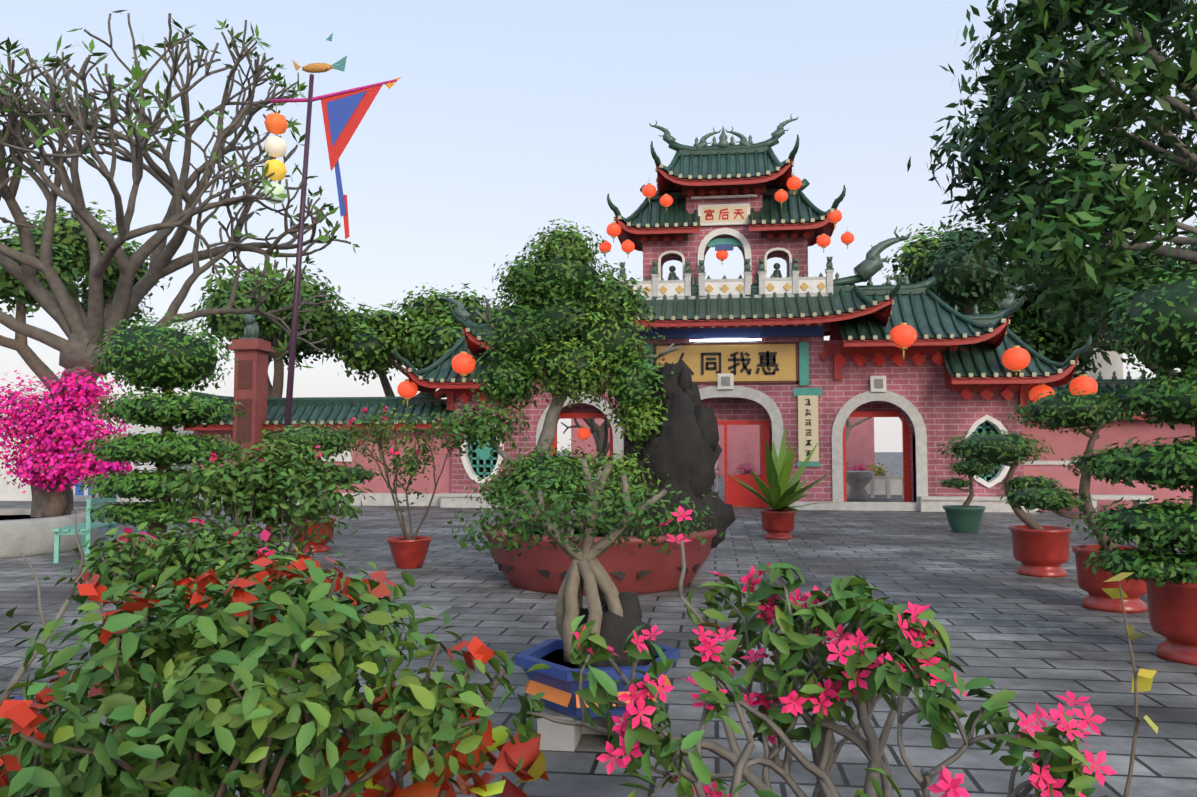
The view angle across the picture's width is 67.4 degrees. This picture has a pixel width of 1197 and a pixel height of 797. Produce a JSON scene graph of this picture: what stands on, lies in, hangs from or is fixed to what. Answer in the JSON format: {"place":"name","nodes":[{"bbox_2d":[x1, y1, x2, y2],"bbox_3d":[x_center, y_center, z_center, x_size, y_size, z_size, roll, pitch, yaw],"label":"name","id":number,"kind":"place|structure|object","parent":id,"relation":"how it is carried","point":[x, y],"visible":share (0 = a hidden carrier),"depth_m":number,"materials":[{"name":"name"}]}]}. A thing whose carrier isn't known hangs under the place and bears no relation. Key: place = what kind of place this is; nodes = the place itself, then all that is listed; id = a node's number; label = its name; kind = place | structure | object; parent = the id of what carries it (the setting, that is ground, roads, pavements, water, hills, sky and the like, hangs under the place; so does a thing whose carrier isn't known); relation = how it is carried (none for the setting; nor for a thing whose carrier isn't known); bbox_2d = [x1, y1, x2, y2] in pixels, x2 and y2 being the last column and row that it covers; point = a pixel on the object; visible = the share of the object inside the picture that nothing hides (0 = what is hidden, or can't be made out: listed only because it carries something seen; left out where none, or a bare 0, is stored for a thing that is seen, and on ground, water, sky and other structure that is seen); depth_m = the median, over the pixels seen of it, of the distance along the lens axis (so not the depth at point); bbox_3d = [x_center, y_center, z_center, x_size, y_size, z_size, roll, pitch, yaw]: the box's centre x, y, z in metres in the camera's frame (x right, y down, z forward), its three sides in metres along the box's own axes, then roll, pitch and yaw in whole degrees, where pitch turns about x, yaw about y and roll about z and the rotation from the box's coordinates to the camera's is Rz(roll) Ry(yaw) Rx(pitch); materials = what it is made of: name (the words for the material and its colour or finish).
{"place":"outdoors","nodes":[
{"label":"outdoors","id":0,"kind":"place"},
{"bbox_2d":[0,452,1196,796],"bbox_3d":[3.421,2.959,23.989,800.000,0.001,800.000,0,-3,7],"label":"ground","id":1,"kind":"structure","parent":0,"point":[1042,642],"depth_m":8.12,"materials":[{"name":"grey stone"}]},
{"bbox_2d":[0,508,97,558],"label":"planter","id":2,"kind":"object","parent":1,"relation":"on","point":[24,532],"visible":0.71,"depth_m":13.60,"materials":[{"name":"concrete"}]},
{"bbox_2d":[0,365,147,516],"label":"bougainvillea","id":3,"kind":"object","parent":2,"relation":"in","point":[71,467],"visible":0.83,"depth_m":14.94,"materials":[{"name":"pink plant"}]},
{"bbox_2d":[0,10,359,517],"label":"frangipani tree","id":4,"kind":"object","parent":2,"relation":"in","point":[61,310],"visible":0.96,"depth_m":15.44,"materials":[{"name":"brown plant"}]},
{"bbox_2d":[52,494,116,562],"bbox_3d":[-7.611,1.909,13.324,0.485,0.905,1.250,1,-3,-13],"label":"bench","id":5,"kind":"object","parent":1,"relation":"on","point":[86,528],"visible":0.69,"depth_m":12.82,"materials":[{"name":"teal paint"}]},
{"bbox_2d":[0,671,266,796],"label":"shrub","id":6,"kind":"object","parent":1,"relation":"on","point":[10,768],"visible":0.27,"depth_m":2.23,"materials":[{"name":"green plant"}]},
{"bbox_2d":[71,312,253,589],"bbox_3d":[-5.174,0.595,10.689,1.894,3.236,1.801,0,-3,7],"label":"topiary tree","id":7,"kind":"object","parent":1,"relation":"on","point":[165,359],"visible":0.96,"depth_m":10.34,"materials":[{"name":"green plant"}]},
{"bbox_2d":[44,513,308,619],"bbox_3d":[-2.348,1.277,5.024,1.304,1.241,1.422,2,-4,-31],"label":"pot shrub","id":8,"kind":"object","parent":1,"relation":"on","point":[236,552],"visible":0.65,"depth_m":4.90,"materials":[{"name":"green plant"}]},
{"bbox_2d":[228,314,274,464],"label":"gate pillar","id":9,"kind":"structure","parent":1,"relation":"on","point":[252,351],"depth_m":25.27,"materials":[{"name":"red brick"}]},
{"bbox_2d":[153,414,375,557],"bbox_3d":[-2.794,1.086,7.448,1.767,1.894,1.687,0,-3,-8],"label":"pot shrub","id":10,"kind":"object","parent":1,"relation":"on","point":[247,488],"visible":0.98,"depth_m":7.15,"materials":[{"name":"green plant"}]},
{"bbox_2d":[0,549,550,796],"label":"shrub","id":11,"kind":"object","parent":1,"relation":"on","point":[199,670],"visible":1,"depth_m":2.14,"materials":[{"name":"green plant"}]},
{"bbox_2d":[258,423,377,552],"bbox_3d":[-4.479,1.406,14.326,1.837,2.022,1.582,2,-4,-26],"label":"topiary","id":12,"kind":"object","parent":1,"relation":"on","point":[328,439],"visible":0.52,"depth_m":14.00,"materials":[{"name":"green plant"}]},
{"bbox_2d":[263,33,399,539],"bbox_3d":[-4.685,-1.999,15.875,2.510,9.006,0.712,0,-3,7],"label":"flag pole","id":13,"kind":"object","parent":1,"relation":"on","point":[344,112],"visible":0.88,"depth_m":15.88,"materials":[{"name":"painted wood"},{"name":"fabric"},{"name":"paper"}]},
{"bbox_2d":[338,398,467,568],"bbox_3d":[-2.753,1.143,12.225,1.805,2.313,2.213,2,-4,-27],"label":"potted shrub","id":14,"kind":"object","parent":1,"relation":"on","point":[410,551],"visible":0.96,"depth_m":12.10,"materials":[{"name":"green plant"}]},
{"bbox_2d":[263,656,549,796],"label":"red croton","id":15,"kind":"object","parent":1,"relation":"on","point":[533,767],"visible":0.23,"depth_m":2.62,"materials":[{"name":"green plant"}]},
{"bbox_2d":[451,395,514,492],"bbox_3d":[-3.149,1.267,25.526,1.800,3.550,1.020,0,-3,7],"label":"wall section","id":16,"kind":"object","parent":1,"relation":"on","point":[461,481],"depth_m":25.05,"materials":[{"name":"pink brick"}]},
{"bbox_2d":[514,372,624,471],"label":"gate side wall","id":17,"kind":"structure","parent":1,"relation":"on","point":[532,412],"depth_m":24.85,"materials":[{"name":"pink brick"}]},
{"bbox_2d":[0,474,1153,739],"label":"courtyard clutter","id":18,"kind":"object","parent":1,"relation":"on","point":[418,610],"visible":0.15,"depth_m":5.10,"materials":[{"name":"brown plant"}]},
{"bbox_2d":[429,218,735,595],"bbox_3d":[-0.127,0.046,11.211,3.233,4.615,2.864,-2,-4,37],"label":"bonsai tree","id":19,"kind":"object","parent":1,"relation":"on","point":[567,328],"visible":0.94,"depth_m":10.78,"materials":[{"name":"green plant"}]},
{"bbox_2d":[447,456,724,751],"bbox_3d":[-0.082,1.115,5.097,1.589,1.573,1.008,0,-3,7],"label":"potted bonsai","id":20,"kind":"object","parent":1,"relation":"on","point":[614,612],"visible":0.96,"depth_m":4.99,"materials":[{"name":"green plant"}]},
{"bbox_2d":[0,334,1195,511],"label":"side walls","id":21,"kind":"structure","parent":1,"relation":"on","point":[1065,446],"depth_m":25.73,"materials":[{"name":"pink paint"}]},
{"bbox_2d":[183,370,1163,430],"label":"wall roof tiles","id":22,"kind":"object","parent":21,"relation":"on","point":[316,411],"depth_m":25.79,"materials":[{"name":"green tile"}]},
{"bbox_2d":[0,201,1196,467],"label":"trees","id":23,"kind":"object","parent":1,"relation":"on","point":[366,341],"visible":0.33,"depth_m":32.30,"materials":[{"name":"green plant"}]},
{"bbox_2d":[561,417,889,482],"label":"court plants","id":24,"kind":"object","parent":1,"relation":"on","point":[606,447],"visible":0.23,"depth_m":32.07,"materials":[{"name":"green plant"}]},
{"bbox_2d":[571,417,903,500],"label":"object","id":25,"kind":"object","parent":1,"relation":"on","point":[743,444],"visible":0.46,"depth_m":52.83,"materials":[{"name":"red paint"}]},
{"bbox_2d":[725,428,839,539],"bbox_3d":[3.270,1.524,16.287,2.191,2.005,2.906,-3,-4,39],"label":"agave plant","id":26,"kind":"object","parent":1,"relation":"on","point":[781,496],"visible":1,"depth_m":16.01,"materials":[{"name":"green plant"}]},
{"bbox_2d":[498,506,1157,796],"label":"flowering shrub","id":27,"kind":"object","parent":1,"relation":"on","point":[883,648],"visible":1,"depth_m":2.35,"materials":[{"name":"green plant"}]},
{"bbox_2d":[824,340,951,501],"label":"gate side wall","id":28,"kind":"structure","parent":1,"relation":"on","point":[923,390],"depth_m":23.62,"materials":[{"name":"pink brick"}]},
{"bbox_2d":[938,458,1003,532],"bbox_3d":[7.181,1.860,17.382,1.130,1.457,0.960,1,-3,-13],"label":"bonsai","id":29,"kind":"object","parent":1,"relation":"on","point":[965,517],"visible":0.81,"depth_m":17.21,"materials":[{"name":"green plant"}]},
{"bbox_2d":[950,388,1023,496],"bbox_3d":[10.142,1.171,23.817,1.800,3.550,1.020,0,-3,7],"label":"wall section","id":30,"kind":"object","parent":1,"relation":"on","point":[965,415],"depth_m":23.35,"materials":[{"name":"pink brick"}]},
{"bbox_2d":[937,428,1071,577],"bbox_3d":[5.239,1.329,11.713,1.478,1.884,1.318,1,-4,-25],"label":"topiary pot","id":31,"kind":"object","parent":1,"relation":"on","point":[1039,550],"visible":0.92,"depth_m":11.38,"materials":[{"name":"green plant"}]},
{"bbox_2d":[907,0,1196,378],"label":"tree","id":32,"kind":"object","parent":1,"relation":"on","point":[1072,209],"visible":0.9,"depth_m":10.67,"materials":[{"name":"green plant"}]},
{"bbox_2d":[997,388,1150,612],"bbox_3d":[5.057,1.013,9.199,1.809,2.234,1.151,0,-3,7],"label":"topiary pot","id":33,"kind":"object","parent":1,"relation":"on","point":[1053,413],"visible":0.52,"depth_m":9.05,"materials":[{"name":"green plant"}]},
{"bbox_2d":[1067,261,1196,665],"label":"topiary tree","id":34,"kind":"object","parent":1,"relation":"on","point":[1162,321],"visible":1,"depth_m":6.83,"materials":[{"name":"green plant"}]},
{"bbox_2d":[0,0,1196,451],"label":"sky","id":35,"kind":"structure","parent":0,"point":[502,120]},
{"bbox_2d":[643,227,807,284],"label":"gate tower","id":36,"kind":"structure","parent":0,"point":[760,247],"depth_m":24.81,"materials":[{"name":"pink brick"}]},
{"bbox_2d":[637,336,825,501],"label":"gate wall","id":37,"kind":"structure","parent":0,"point":[782,397],"depth_m":23.90,"materials":[{"name":"pink brick"}]},
{"bbox_2d":[433,182,1037,512],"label":"temple gate","id":38,"kind":"structure","parent":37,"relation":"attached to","point":[725,366],"depth_m":24.16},
{"bbox_2d":[394,114,1091,392],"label":"gate roofs","id":39,"kind":"structure","parent":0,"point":[851,314],"depth_m":24.01,"materials":[{"name":"green tile"}]},
{"bbox_2d":[686,194,762,227],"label":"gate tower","id":40,"kind":"structure","parent":39,"relation":"on","point":[756,204],"depth_m":24.80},
{"bbox_2d":[690,338,760,341],"bbox_3d":[3.396,-1.565,24.043,1.900,0.052,0.060,0,-3,7],"label":"fluorescent light","id":41,"kind":"object","parent":39,"relation":"attached to","point":[697,340],"visible":1,"depth_m":24.02,"materials":[{"name":"white plastic"}]},
{"bbox_2d":[397,175,1097,444],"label":"lanterns","id":42,"kind":"object","parent":39,"relation":"hanging from","point":[1015,359],"visible":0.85,"depth_m":23.80,"materials":[{"name":"orange paper"}]}
]}

